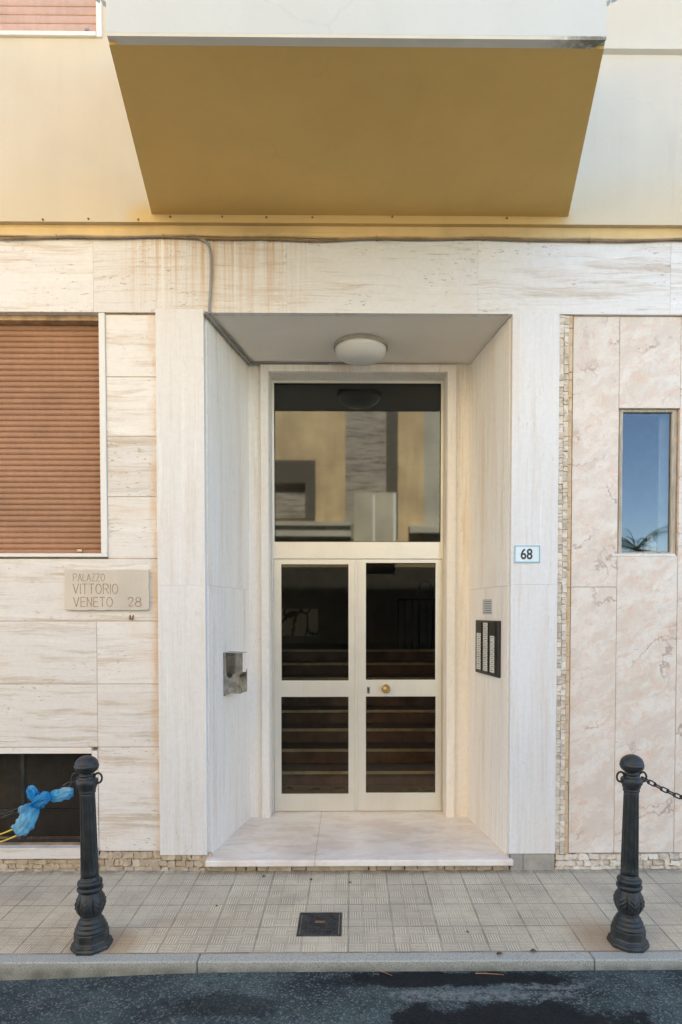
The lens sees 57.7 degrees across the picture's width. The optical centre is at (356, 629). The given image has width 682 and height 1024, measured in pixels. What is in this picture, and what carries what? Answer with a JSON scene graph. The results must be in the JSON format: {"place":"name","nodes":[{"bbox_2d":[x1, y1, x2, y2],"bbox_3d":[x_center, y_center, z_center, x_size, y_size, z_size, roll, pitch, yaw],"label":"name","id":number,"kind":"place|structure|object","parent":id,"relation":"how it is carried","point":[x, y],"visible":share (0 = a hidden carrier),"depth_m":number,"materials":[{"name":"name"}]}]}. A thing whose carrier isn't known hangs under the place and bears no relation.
{"place":"outdoors","nodes":[
{"label":"outdoors","id":0,"kind":"place"},
{"bbox_2d":[0,866,681,954],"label":"pavement","id":1,"kind":"structure","parent":0,"point":[382,911],"depth_m":3.70,"materials":[{"name":"tile"}]},
{"bbox_2d":[70,755,112,955],"bbox_3d":[-1.435,1.185,3.317,0.199,1.031,0.199,-1,2,0],"label":"bollard","id":2,"kind":"object","parent":1,"relation":"on","point":[92,935],"visible":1,"depth_m":3.28,"materials":[{"name":"metal"}]},
{"bbox_2d":[0,777,77,818],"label":"chain","id":3,"kind":"object","parent":2,"relation":"hanging from","point":[13,810],"visible":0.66,"depth_m":3.30,"materials":[{"name":"metal"}]},
{"bbox_2d":[0,785,73,842],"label":"plastic bag","id":4,"kind":"object","parent":3,"relation":"hanging from","point":[24,824],"visible":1,"depth_m":3.27,"materials":[{"name":"blue plastic"}]},
{"bbox_2d":[296,912,341,936],"bbox_3d":[-0.210,1.687,3.547,0.250,0.018,0.250,0,2,-1],"label":"inspection cover","id":5,"kind":"object","parent":1,"relation":"on","point":[320,923],"visible":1,"depth_m":3.54,"materials":[{"name":"metal"}]},
{"bbox_2d":[0,0,681,870],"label":"apartment building","id":6,"kind":"structure","parent":1,"relation":"on","point":[328,550],"depth_m":4.19,"materials":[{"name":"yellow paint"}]},
{"bbox_2d":[0,747,100,858],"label":"basement window","id":7,"kind":"structure","parent":6,"relation":"in","point":[48,769],"depth_m":4.32,"materials":[{"name":"glass"}]},
{"bbox_2d":[0,0,101,37],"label":"window","id":8,"kind":"structure","parent":6,"relation":"in","point":[18,18],"depth_m":4.08,"materials":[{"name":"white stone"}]},
{"bbox_2d":[0,313,107,557],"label":"window","id":9,"kind":"structure","parent":6,"relation":"in","point":[54,485],"depth_m":4.25,"materials":[{"name":"brown plastic"}]},
{"bbox_2d":[65,570,149,609],"bbox_3d":[-1.677,-0.269,4.166,0.564,0.275,0.026,0,2,-1],"label":"stone plaque","id":10,"kind":"object","parent":6,"relation":"attached to","point":[107,589],"visible":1,"depth_m":4.15,"materials":[{"name":"beige stone"}]},
{"bbox_2d":[223,651,246,695],"bbox_3d":[-0.890,0.319,4.544,0.129,0.317,0.163,0,2,10],"label":"ash bin","id":11,"kind":"object","parent":6,"relation":"attached to","point":[234,678],"visible":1,"depth_m":4.53,"materials":[{"name":"metal"}]},
{"bbox_2d":[186,236,346,365],"bbox_3d":[-0.689,-2.362,4.691,1.427,0.518,0.621,-1,2,-37],"label":"electric conduit","id":12,"kind":"object","parent":6,"relation":"attached to","point":[222,331],"visible":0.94,"depth_m":4.52,"materials":[{"name":"grey plastic"}]},
{"bbox_2d":[274,559,355,810],"bbox_3d":[-0.348,0.467,5.209,0.686,2.116,0.046,0,2,-1],"label":"door leaf","id":13,"kind":"structure","parent":6,"relation":"in","point":[284,801],"depth_m":5.19,"materials":[{"name":"beige metal"}]},
{"bbox_2d":[0,235,681,242],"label":"cable","id":14,"kind":"object","parent":6,"relation":"attached to","point":[483,238],"visible":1,"depth_m":4.09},
{"bbox_2d":[0,233,681,239],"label":"cable","id":15,"kind":"object","parent":6,"relation":"attached to","point":[269,235],"visible":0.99,"depth_m":4.10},
{"bbox_2d":[334,334,387,365],"bbox_3d":[0.030,-2.070,4.635,0.406,0.122,0.406,0,2,-1],"label":"ceiling lamp","id":16,"kind":"object","parent":6,"relation":"attached to","point":[360,349],"visible":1,"depth_m":4.52,"materials":[{"name":"white glass"}]},
{"bbox_2d":[355,559,441,810],"bbox_3d":[0.349,0.468,5.173,0.728,2.116,0.131,0,2,-1],"label":"door leaf","id":17,"kind":"structure","parent":6,"relation":"in","point":[365,800],"depth_m":5.19,"materials":[{"name":"beige metal"}]},
{"bbox_2d":[483,599,491,613],"bbox_3d":[0.974,-0.174,4.620,0.002,0.113,0.184,0,2,-9],"label":"paper notice","id":18,"kind":"object","parent":6,"relation":"attached to","point":[487,606],"visible":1,"depth_m":4.61,"materials":[{"name":"white paper"}]},
{"bbox_2d":[475,620,500,677],"bbox_3d":[0.967,0.130,4.586,0.029,0.403,0.464,0,2,-9],"label":"intercom panel","id":19,"kind":"object","parent":6,"relation":"attached to","point":[488,650],"visible":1,"depth_m":4.54,"materials":[{"name":"black plastic"}]},
{"bbox_2d":[514,545,539,562],"bbox_3d":[1.151,-0.513,4.175,0.174,0.117,0.008,0,2,-1],"label":"house number plate","id":20,"kind":"object","parent":6,"relation":"attached to","point":[526,553],"visible":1,"depth_m":4.17,"materials":[{"name":"white ceramic"}]},
{"bbox_2d":[612,410,676,555],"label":"side window","id":21,"kind":"structure","parent":6,"relation":"in","point":[647,445],"depth_m":5.18,"materials":[{"name":"clear glass"}]},
{"bbox_2d":[607,754,649,952],"bbox_3d":[1.477,1.185,3.344,0.199,1.031,0.199,1,2,-1],"label":"bollard","id":22,"kind":"object","parent":1,"relation":"on","point":[627,933],"visible":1,"depth_m":3.30,"materials":[{"name":"metal"}]},
{"bbox_2d":[641,776,681,798],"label":"chain","id":23,"kind":"object","parent":22,"relation":"hanging from","point":[656,785],"visible":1,"depth_m":3.33,"materials":[{"name":"metal"}]},
{"bbox_2d":[0,970,681,1023],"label":"road","id":24,"kind":"structure","parent":0,"point":[551,997],"depth_m":2.97,"materials":[{"name":"grey asphalt"}]},
{"bbox_2d":[0,951,681,980],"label":"kerb","id":25,"kind":"structure","parent":24,"relation":"on","point":[35,966],"depth_m":3.19,"materials":[{"name":"stone"}]},
{"bbox_2d":[644,535,655,552],"bbox_3d":[2.058,-0.589,4.339,0.080,0.146,0.080,0,2,-1],"label":"bottle","id":26,"kind":"object","parent":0,"point":[650,545],"visible":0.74,"depth_m":4.31,"materials":[{"name":"white plastic"}]}
]}

